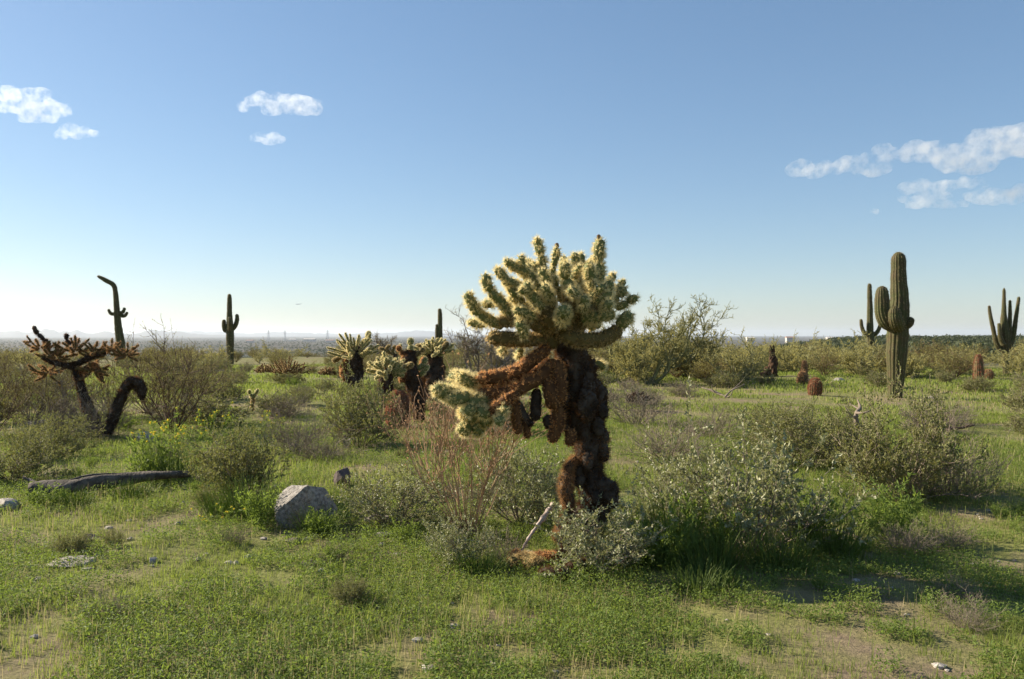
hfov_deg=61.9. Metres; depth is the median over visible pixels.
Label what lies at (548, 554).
fallen cholla joint
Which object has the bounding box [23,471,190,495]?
fallen log
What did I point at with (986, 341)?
ridge trees
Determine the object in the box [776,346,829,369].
palo verde tree
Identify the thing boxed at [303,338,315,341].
house
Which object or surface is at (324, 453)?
dry shrub
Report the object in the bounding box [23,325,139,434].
chain fruit cholla
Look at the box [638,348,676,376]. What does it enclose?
palo verde tree
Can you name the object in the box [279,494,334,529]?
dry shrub
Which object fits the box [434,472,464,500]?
dry shrub
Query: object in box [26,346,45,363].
palo verde tree
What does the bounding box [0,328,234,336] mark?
hills
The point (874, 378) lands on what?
bursage
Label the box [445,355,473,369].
bursage
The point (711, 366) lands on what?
creosote bush
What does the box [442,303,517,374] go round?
bare mesquite tree
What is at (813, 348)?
creosote bush
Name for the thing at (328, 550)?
green herb
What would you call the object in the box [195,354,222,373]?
bursage
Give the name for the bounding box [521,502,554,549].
cholla skeleton
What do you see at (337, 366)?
bursage
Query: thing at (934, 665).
gravel
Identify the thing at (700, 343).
palo verde tree
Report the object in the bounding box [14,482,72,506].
green herb
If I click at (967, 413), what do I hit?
dry shrub
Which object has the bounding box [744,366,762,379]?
bursage
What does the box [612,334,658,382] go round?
palo verde tree
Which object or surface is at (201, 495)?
bursage
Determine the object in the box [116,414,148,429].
green herb
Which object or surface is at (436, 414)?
bursage
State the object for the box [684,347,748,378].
palo verde tree
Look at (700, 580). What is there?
grass clump
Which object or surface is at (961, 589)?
dry shrub
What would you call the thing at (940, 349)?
creosote bush
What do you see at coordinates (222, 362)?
bursage
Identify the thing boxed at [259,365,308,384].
bursage
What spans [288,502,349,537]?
grass clump
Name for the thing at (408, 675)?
dry grass
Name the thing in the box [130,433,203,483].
grass clump
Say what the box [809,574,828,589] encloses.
green herb
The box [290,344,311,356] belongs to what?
palo verde tree
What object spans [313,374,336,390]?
bursage
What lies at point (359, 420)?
bursage
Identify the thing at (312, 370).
creosote bush
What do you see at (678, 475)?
brittlebush
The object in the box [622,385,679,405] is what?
dry shrub
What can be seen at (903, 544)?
dry shrub
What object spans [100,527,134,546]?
bursage
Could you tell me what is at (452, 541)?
brittlebush
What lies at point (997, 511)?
green herb
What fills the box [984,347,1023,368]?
palo verde tree
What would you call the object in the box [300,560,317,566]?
boulder
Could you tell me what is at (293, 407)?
dry shrub
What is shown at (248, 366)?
dry shrub
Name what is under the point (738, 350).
palo verde tree
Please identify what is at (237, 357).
creosote bush
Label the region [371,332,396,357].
bare mesquite tree
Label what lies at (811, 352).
palo verde tree
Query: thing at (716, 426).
dry shrub
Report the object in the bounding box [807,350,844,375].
creosote bush
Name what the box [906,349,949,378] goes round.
palo verde tree
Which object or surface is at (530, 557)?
fallen cholla joint
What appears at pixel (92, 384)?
creosote bush
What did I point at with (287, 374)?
bursage
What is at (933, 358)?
creosote bush
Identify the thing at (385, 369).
teddy bear cholla
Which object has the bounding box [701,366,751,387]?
bursage
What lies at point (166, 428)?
yellow wildflower
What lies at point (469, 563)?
grass clump
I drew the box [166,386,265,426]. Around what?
bursage
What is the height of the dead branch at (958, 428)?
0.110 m
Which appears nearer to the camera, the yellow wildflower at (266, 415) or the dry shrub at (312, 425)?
the dry shrub at (312, 425)
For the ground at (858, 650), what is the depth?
5.40 m
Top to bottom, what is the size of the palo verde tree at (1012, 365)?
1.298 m
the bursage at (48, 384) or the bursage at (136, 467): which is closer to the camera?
the bursage at (136, 467)
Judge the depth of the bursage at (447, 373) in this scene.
28.64 m
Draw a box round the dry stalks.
[817,380,835,393]
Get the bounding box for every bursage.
[0,386,30,421]
[0,405,107,457]
[0,418,76,483]
[23,366,73,395]
[30,385,70,413]
[30,474,51,480]
[47,525,102,555]
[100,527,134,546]
[123,432,186,482]
[138,359,156,372]
[156,353,181,372]
[165,413,293,496]
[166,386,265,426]
[186,484,219,505]
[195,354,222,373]
[195,370,246,400]
[196,356,231,368]
[220,368,252,382]
[223,370,249,383]
[248,386,298,413]
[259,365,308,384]
[271,366,302,382]
[289,385,317,404]
[310,356,404,446]
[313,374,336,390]
[321,357,340,377]
[326,571,380,603]
[370,377,405,394]
[392,447,408,456]
[425,394,448,409]
[425,399,460,425]
[429,505,479,531]
[440,397,549,432]
[444,359,475,381]
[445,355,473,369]
[596,371,620,386]
[608,361,617,372]
[622,383,662,401]
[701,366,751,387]
[703,376,725,386]
[724,397,823,446]
[726,393,877,468]
[739,356,767,372]
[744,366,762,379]
[754,370,775,383]
[804,361,999,505]
[806,397,909,464]
[849,361,876,375]
[860,366,886,386]
[933,367,957,382]
[956,370,1001,391]
[991,383,1023,413]
[1000,409,1023,434]
[1006,370,1023,393]
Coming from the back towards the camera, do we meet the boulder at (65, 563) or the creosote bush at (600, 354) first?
the creosote bush at (600, 354)
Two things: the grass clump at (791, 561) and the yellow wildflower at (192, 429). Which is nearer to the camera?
the grass clump at (791, 561)
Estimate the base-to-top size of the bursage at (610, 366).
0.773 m
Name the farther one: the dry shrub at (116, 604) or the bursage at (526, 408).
the bursage at (526, 408)
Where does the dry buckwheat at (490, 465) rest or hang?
on the ground at (858, 650)
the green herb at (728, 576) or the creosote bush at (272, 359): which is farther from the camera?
the creosote bush at (272, 359)
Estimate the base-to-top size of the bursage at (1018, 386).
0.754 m
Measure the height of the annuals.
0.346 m
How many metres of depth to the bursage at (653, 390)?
19.86 m
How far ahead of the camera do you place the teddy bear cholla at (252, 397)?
16.48 m
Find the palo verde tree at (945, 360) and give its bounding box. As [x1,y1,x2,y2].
[924,340,989,373]
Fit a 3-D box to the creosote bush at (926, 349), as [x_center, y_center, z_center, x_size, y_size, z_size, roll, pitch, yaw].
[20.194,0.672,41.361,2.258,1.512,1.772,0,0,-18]
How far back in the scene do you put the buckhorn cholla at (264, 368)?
26.92 m
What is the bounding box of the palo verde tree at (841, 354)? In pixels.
[833,347,851,364]
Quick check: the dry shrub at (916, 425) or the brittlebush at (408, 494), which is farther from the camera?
the dry shrub at (916, 425)
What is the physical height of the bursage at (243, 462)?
0.882 m
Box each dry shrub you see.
[6,360,105,435]
[9,359,39,376]
[49,376,145,438]
[79,582,133,621]
[141,384,211,422]
[151,434,187,457]
[218,519,252,542]
[237,360,256,371]
[246,387,312,418]
[254,398,348,452]
[276,414,374,461]
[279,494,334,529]
[290,383,311,392]
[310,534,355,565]
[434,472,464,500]
[466,475,511,502]
[479,363,493,372]
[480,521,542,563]
[540,466,560,485]
[601,375,686,425]
[607,388,621,401]
[617,378,642,388]
[618,396,734,462]
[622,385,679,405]
[659,385,759,437]
[661,378,705,396]
[872,514,949,555]
[889,405,951,431]
[892,391,979,433]
[896,403,1016,496]
[898,471,956,501]
[901,386,993,425]
[912,512,989,550]
[920,567,993,601]
[927,583,1009,636]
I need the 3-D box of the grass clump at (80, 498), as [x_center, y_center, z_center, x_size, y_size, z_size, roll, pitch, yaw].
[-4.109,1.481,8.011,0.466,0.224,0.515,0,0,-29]
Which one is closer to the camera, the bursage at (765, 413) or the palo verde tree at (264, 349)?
the bursage at (765, 413)
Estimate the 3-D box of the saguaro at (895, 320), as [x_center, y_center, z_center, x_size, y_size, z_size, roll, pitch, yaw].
[9.786,-0.366,21.805,1.101,3.847,0.756,0,0,-34]
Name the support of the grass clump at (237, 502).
on the ground at (858, 650)
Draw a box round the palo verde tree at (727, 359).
[695,345,750,379]
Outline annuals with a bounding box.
[0,413,1023,678]
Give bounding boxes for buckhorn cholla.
[253,363,277,372]
[267,355,310,374]
[317,365,338,374]
[626,391,653,401]
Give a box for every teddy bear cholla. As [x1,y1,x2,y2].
[247,389,258,410]
[326,331,378,387]
[365,351,413,407]
[378,343,401,379]
[396,338,429,422]
[413,337,455,400]
[428,234,639,556]
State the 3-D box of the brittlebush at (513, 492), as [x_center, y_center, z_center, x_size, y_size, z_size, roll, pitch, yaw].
[-0.019,1.233,7.415,1.204,0.792,1.177,0,0,-18]
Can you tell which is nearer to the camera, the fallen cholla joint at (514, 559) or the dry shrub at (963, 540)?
the fallen cholla joint at (514, 559)
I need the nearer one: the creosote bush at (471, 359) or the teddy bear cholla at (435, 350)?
the teddy bear cholla at (435, 350)
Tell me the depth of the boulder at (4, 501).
7.86 m
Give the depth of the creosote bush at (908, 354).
34.89 m
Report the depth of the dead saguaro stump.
32.88 m
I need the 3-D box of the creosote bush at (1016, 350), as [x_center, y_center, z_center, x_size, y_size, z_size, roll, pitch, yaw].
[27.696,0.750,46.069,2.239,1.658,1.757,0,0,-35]
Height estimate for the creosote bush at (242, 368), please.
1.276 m
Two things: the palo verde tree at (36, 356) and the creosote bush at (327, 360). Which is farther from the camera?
the palo verde tree at (36, 356)
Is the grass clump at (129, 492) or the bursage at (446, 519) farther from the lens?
the grass clump at (129, 492)
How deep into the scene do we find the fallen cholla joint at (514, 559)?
5.91 m
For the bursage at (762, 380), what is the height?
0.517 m
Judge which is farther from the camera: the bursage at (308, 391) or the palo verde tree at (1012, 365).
the palo verde tree at (1012, 365)
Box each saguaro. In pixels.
[97,275,127,366]
[221,294,239,363]
[434,308,442,358]
[859,283,881,364]
[873,251,914,397]
[987,288,1019,374]
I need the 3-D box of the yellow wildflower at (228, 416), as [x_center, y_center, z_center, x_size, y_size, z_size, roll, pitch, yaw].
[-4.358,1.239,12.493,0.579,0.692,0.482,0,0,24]
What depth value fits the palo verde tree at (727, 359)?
29.10 m
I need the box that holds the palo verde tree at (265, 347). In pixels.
[260,338,297,364]
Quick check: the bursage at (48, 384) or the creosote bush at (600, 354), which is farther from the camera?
the creosote bush at (600, 354)
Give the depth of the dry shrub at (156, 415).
15.95 m
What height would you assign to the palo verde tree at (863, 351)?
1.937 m
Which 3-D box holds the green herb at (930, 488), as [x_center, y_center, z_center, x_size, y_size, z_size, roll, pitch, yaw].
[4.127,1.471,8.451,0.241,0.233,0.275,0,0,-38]
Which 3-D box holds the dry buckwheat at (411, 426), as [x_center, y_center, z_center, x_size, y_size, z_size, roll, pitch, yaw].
[-0.931,0.989,9.178,1.769,1.198,1.115,0,0,-37]
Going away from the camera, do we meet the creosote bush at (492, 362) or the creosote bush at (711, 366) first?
the creosote bush at (711, 366)
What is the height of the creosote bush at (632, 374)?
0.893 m
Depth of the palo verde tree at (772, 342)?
41.38 m
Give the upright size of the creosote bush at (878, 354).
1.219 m
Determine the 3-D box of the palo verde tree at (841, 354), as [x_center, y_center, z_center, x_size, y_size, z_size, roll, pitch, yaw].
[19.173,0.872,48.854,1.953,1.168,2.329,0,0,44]
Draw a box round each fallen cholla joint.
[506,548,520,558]
[506,550,531,569]
[519,548,544,571]
[533,549,558,565]
[537,563,568,581]
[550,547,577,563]
[564,557,588,576]
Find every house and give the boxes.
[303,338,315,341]
[784,336,794,343]
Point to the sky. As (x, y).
(359, 165)
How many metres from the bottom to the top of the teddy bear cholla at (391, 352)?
1.215 m
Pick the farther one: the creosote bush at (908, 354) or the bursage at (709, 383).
the creosote bush at (908, 354)
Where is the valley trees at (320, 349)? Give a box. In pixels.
[0,338,693,358]
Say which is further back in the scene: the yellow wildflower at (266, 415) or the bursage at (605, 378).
the bursage at (605, 378)
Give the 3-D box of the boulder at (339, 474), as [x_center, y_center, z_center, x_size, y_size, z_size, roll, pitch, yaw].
[-1.784,1.460,8.914,0.163,0.240,0.164,0,0,-37]
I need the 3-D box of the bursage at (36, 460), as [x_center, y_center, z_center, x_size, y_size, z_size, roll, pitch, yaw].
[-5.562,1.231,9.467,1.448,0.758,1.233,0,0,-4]
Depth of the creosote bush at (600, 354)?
32.79 m
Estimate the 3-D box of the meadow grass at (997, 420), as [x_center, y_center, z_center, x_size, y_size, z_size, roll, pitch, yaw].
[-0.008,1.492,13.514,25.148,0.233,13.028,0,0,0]
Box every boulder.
[0,498,20,510]
[45,555,95,567]
[136,431,157,443]
[149,557,157,562]
[274,485,337,527]
[285,537,301,543]
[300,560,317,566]
[334,468,350,485]
[367,514,389,523]
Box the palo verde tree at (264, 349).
[254,346,270,356]
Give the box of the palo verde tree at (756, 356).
[744,342,768,371]
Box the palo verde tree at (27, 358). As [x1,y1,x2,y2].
[3,344,56,369]
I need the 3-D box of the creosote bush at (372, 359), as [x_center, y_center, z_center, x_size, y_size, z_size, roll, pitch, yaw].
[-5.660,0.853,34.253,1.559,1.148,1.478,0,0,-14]
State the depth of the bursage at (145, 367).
36.25 m
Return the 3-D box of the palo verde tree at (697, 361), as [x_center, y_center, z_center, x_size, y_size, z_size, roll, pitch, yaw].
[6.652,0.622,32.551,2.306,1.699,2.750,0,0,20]
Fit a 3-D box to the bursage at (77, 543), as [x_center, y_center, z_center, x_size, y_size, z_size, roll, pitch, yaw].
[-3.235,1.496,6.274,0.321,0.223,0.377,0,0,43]
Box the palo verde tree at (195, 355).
[173,346,202,368]
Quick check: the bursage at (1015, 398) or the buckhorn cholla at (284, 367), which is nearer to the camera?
the bursage at (1015, 398)
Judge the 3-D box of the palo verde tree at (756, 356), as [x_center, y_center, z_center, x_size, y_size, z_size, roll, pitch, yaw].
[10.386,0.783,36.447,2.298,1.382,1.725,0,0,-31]
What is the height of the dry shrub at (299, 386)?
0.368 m
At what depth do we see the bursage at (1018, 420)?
13.76 m
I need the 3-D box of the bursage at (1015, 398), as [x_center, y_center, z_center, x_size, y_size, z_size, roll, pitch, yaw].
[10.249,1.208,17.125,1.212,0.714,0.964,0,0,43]
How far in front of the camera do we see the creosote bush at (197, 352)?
53.62 m
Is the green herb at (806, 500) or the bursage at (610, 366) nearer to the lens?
the green herb at (806, 500)
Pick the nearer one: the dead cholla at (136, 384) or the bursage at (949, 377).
the dead cholla at (136, 384)
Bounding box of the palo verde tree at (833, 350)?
[827,335,872,373]
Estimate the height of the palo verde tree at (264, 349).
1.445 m
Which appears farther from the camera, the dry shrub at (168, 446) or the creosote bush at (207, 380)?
the creosote bush at (207, 380)
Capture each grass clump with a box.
[48,485,102,508]
[97,475,161,500]
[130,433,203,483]
[188,484,248,519]
[210,470,288,521]
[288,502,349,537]
[443,540,516,577]
[599,497,690,566]
[626,487,720,550]
[662,555,743,598]
[666,511,767,576]
[728,518,824,575]
[781,494,884,562]
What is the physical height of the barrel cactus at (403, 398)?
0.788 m
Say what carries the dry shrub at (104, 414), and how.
on the ground at (858, 650)
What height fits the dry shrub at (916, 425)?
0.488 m
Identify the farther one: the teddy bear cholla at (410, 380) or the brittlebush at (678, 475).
the teddy bear cholla at (410, 380)
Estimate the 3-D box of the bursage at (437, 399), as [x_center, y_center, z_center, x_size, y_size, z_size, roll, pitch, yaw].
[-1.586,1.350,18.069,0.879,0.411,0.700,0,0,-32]
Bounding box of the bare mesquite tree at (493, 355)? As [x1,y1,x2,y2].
[479,339,530,369]
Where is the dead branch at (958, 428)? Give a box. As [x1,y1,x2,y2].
[932,423,974,429]
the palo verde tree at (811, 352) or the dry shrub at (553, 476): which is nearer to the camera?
the dry shrub at (553, 476)
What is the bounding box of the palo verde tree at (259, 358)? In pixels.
[250,349,266,363]
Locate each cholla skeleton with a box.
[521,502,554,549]
[845,399,870,424]
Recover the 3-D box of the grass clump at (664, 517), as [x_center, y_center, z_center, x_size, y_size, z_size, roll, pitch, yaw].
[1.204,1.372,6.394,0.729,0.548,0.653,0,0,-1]
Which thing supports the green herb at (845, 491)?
on the ground at (858, 650)
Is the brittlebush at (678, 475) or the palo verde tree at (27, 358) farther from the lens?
the palo verde tree at (27, 358)
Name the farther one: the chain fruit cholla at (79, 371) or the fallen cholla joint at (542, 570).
the chain fruit cholla at (79, 371)
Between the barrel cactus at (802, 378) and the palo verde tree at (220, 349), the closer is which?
the barrel cactus at (802, 378)
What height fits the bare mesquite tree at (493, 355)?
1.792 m
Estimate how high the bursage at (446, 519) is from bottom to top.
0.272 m
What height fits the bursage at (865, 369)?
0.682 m
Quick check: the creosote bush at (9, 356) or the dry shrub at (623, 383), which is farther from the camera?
the creosote bush at (9, 356)
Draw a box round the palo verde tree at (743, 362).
[694,327,772,382]
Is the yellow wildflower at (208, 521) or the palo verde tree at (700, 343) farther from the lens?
the palo verde tree at (700, 343)
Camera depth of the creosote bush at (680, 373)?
31.63 m
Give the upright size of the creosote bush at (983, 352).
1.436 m
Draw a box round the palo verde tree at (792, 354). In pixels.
[763,329,828,371]
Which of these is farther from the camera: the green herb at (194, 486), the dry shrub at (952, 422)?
the dry shrub at (952, 422)
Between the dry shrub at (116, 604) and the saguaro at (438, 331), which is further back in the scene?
the saguaro at (438, 331)
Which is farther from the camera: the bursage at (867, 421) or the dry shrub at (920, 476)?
the bursage at (867, 421)
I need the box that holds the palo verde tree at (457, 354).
[445,340,475,360]
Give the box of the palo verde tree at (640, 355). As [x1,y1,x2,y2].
[602,325,681,379]
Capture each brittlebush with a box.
[327,436,461,528]
[418,505,505,569]
[448,439,567,526]
[523,473,677,579]
[611,426,754,530]
[626,376,880,556]
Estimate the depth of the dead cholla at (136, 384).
13.55 m
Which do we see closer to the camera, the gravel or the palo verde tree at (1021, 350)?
the gravel
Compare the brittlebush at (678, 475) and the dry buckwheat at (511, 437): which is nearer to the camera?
the brittlebush at (678, 475)
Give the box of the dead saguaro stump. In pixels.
[760,345,777,376]
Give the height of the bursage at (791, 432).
0.994 m
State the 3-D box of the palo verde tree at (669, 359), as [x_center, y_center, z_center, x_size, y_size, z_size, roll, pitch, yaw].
[4.652,0.034,28.010,2.951,3.161,2.537,0,0,24]
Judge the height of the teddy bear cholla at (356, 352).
1.742 m
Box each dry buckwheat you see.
[327,381,496,482]
[383,351,548,537]
[432,399,542,479]
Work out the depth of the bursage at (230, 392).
20.58 m
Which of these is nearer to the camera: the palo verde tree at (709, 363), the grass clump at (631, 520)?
the grass clump at (631, 520)
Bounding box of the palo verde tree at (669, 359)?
[610,295,697,384]
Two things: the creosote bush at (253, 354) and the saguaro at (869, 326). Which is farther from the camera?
the creosote bush at (253, 354)
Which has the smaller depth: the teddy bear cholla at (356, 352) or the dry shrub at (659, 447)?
the dry shrub at (659, 447)
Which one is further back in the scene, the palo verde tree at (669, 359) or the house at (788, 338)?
the house at (788, 338)
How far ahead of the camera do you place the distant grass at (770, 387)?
25.67 m
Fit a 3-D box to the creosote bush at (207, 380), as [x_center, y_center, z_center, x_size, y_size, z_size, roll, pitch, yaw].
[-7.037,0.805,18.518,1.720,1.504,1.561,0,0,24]
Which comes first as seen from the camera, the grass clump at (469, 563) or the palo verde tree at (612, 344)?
the grass clump at (469, 563)
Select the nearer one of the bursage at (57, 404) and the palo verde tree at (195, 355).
the bursage at (57, 404)
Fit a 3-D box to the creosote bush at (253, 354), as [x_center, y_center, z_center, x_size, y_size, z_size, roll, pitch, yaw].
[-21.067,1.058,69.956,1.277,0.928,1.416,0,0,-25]
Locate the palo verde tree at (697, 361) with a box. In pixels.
[670,339,714,374]
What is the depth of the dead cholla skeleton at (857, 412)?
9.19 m
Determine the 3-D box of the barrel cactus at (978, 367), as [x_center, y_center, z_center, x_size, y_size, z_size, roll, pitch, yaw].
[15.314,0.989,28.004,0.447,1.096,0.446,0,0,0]
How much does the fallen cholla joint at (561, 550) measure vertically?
0.173 m
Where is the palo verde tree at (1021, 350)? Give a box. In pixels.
[982,337,1023,368]
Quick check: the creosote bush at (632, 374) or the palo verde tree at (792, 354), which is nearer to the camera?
the creosote bush at (632, 374)
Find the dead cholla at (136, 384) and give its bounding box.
[101,375,148,435]
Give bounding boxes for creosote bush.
[0,344,63,402]
[0,347,46,430]
[0,348,17,365]
[0,349,74,420]
[9,351,128,413]
[61,357,156,416]
[101,320,213,413]
[103,315,242,432]
[156,345,177,360]
[163,343,236,407]
[167,348,184,362]
[183,346,207,360]
[191,349,248,394]
[234,351,242,361]
[245,348,257,357]
[248,349,261,356]
[262,347,295,364]
[297,360,321,373]
[321,355,340,363]
[363,349,386,373]
[443,349,463,369]
[463,351,487,367]
[480,353,501,369]
[590,348,615,369]
[590,350,608,361]
[615,361,651,380]
[655,335,695,376]
[681,345,728,377]
[686,357,725,381]
[706,358,737,379]
[800,342,829,357]
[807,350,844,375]
[867,345,885,365]
[875,347,921,372]
[879,344,922,372]
[910,338,951,366]
[917,346,962,372]
[921,339,959,362]
[922,340,987,377]
[966,342,995,360]
[1011,339,1023,364]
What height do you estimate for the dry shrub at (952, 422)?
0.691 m
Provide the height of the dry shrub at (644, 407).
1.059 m
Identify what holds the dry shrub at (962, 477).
on the ground at (858, 650)
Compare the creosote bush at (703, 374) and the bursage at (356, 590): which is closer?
the bursage at (356, 590)
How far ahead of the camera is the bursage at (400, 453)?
11.21 m
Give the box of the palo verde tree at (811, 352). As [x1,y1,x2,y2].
[784,340,838,368]
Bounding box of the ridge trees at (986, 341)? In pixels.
[739,333,1023,361]
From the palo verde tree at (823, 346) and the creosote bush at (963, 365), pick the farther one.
the palo verde tree at (823, 346)
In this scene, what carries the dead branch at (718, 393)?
on the ground at (858, 650)
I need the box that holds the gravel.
[8,441,1022,672]
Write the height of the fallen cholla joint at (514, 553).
0.151 m
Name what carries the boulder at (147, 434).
on the ground at (858, 650)
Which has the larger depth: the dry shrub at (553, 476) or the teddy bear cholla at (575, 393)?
the dry shrub at (553, 476)
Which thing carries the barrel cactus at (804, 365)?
on the ground at (858, 650)
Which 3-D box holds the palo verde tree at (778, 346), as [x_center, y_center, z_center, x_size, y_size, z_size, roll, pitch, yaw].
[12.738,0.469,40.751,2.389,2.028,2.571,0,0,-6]
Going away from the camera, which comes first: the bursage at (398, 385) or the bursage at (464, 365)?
the bursage at (398, 385)
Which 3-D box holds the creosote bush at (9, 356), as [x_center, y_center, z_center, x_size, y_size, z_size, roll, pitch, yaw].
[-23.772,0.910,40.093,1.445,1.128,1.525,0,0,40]
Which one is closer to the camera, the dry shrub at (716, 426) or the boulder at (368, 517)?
the boulder at (368, 517)
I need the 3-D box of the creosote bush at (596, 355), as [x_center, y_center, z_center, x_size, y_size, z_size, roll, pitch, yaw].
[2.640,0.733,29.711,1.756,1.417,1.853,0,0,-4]
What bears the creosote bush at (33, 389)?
on the ground at (858, 650)
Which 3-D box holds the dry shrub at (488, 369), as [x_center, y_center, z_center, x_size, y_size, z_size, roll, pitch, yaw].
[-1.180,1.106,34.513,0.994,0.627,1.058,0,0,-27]
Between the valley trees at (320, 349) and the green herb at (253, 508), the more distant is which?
the valley trees at (320, 349)
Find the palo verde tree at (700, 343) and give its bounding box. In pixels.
[637,294,736,377]
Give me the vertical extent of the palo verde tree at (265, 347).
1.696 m
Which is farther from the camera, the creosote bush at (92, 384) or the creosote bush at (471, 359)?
the creosote bush at (471, 359)
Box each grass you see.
[0,379,1023,678]
[0,401,1023,511]
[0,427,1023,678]
[1,363,1023,417]
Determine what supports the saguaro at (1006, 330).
on the ground at (858, 650)
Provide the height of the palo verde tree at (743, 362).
1.980 m
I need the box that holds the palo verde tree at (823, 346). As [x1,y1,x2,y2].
[785,336,829,366]
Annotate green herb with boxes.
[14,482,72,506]
[24,468,44,480]
[70,467,82,477]
[79,455,98,467]
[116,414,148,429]
[188,478,205,491]
[234,479,285,527]
[285,375,299,385]
[301,505,346,537]
[321,539,351,561]
[388,516,422,542]
[473,443,489,453]
[629,503,703,572]
[656,481,757,559]
[713,564,738,587]
[760,479,860,553]
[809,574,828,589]
[817,374,828,380]
[829,479,855,496]
[839,472,925,541]
[918,482,941,497]
[989,501,1012,518]
[1010,499,1023,515]
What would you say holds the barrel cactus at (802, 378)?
on the ground at (858, 650)
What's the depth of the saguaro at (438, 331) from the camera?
35.92 m
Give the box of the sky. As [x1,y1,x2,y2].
[0,0,1023,335]
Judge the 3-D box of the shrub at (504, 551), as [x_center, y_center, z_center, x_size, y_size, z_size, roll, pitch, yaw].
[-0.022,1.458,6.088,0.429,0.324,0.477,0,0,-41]
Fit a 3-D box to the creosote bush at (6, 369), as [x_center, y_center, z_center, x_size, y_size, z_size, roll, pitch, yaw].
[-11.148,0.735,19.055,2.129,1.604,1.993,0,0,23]
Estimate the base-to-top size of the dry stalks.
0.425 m
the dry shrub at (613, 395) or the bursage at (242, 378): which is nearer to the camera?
the dry shrub at (613, 395)
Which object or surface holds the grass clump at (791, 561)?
on the ground at (858, 650)
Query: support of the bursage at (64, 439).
on the ground at (858, 650)
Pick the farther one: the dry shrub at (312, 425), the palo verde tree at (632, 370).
the palo verde tree at (632, 370)
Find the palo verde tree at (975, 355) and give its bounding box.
[963,346,992,363]
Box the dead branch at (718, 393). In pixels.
[702,380,744,397]
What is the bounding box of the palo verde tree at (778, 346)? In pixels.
[758,330,798,366]
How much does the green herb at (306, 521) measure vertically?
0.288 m
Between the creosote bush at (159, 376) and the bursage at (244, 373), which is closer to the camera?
the creosote bush at (159, 376)
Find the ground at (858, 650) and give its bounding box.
[0,336,1023,678]
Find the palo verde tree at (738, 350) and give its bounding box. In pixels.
[710,336,760,360]
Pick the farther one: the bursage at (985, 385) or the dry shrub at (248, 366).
the dry shrub at (248, 366)
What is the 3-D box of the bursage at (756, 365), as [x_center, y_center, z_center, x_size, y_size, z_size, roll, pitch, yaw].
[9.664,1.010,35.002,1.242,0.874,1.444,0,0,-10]
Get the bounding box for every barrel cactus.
[384,388,412,427]
[796,371,808,384]
[800,360,808,375]
[807,377,822,395]
[972,354,984,382]
[984,369,993,379]
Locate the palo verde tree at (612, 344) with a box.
[587,316,660,370]
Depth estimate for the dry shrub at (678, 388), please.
22.08 m
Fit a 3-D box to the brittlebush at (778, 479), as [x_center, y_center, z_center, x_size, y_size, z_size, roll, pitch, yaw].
[1.968,0.972,6.569,1.762,1.377,1.601,0,0,37]
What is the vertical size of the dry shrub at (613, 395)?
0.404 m
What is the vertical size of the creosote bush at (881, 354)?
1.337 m
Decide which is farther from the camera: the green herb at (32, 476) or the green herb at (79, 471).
the green herb at (79, 471)
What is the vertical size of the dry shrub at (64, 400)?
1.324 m
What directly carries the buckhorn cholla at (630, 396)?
on the ground at (858, 650)
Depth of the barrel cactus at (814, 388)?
22.39 m
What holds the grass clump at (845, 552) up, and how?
on the ground at (858, 650)
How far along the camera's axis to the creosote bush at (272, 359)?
41.42 m
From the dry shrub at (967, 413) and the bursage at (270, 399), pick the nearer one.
the dry shrub at (967, 413)
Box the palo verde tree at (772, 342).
[752,336,783,363]
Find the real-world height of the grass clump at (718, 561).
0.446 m
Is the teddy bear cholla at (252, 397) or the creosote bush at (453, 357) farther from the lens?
the creosote bush at (453, 357)
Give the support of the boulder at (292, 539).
on the ground at (858, 650)
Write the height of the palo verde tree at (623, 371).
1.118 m
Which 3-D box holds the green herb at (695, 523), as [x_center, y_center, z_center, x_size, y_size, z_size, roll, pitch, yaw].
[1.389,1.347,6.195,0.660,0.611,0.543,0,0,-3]
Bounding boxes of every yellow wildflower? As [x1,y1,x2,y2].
[129,420,171,461]
[148,406,189,468]
[173,424,207,466]
[190,502,244,542]
[194,401,239,443]
[258,409,284,441]
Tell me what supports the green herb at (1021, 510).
on the ground at (858, 650)
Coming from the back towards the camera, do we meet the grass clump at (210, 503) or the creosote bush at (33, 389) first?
the creosote bush at (33, 389)
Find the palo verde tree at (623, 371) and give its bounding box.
[609,350,653,374]
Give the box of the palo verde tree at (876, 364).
[847,338,930,377]
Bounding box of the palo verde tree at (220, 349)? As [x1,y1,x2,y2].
[195,342,234,363]
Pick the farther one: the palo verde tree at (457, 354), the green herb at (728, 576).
the palo verde tree at (457, 354)
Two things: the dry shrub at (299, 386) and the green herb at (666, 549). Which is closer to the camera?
the green herb at (666, 549)
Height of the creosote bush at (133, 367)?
2.026 m
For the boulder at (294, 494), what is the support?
on the ground at (858, 650)
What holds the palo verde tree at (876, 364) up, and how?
on the ground at (858, 650)
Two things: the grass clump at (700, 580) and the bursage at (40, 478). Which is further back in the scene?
the bursage at (40, 478)
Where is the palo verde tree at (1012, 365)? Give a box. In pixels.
[990,348,1023,374]
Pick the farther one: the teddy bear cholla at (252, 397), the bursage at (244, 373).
the bursage at (244, 373)
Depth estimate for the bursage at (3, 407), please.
15.38 m
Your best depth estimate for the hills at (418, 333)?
13594.27 m
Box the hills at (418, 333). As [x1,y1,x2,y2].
[169,330,487,335]
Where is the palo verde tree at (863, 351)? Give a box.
[826,329,880,374]
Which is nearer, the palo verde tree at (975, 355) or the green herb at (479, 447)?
the green herb at (479, 447)

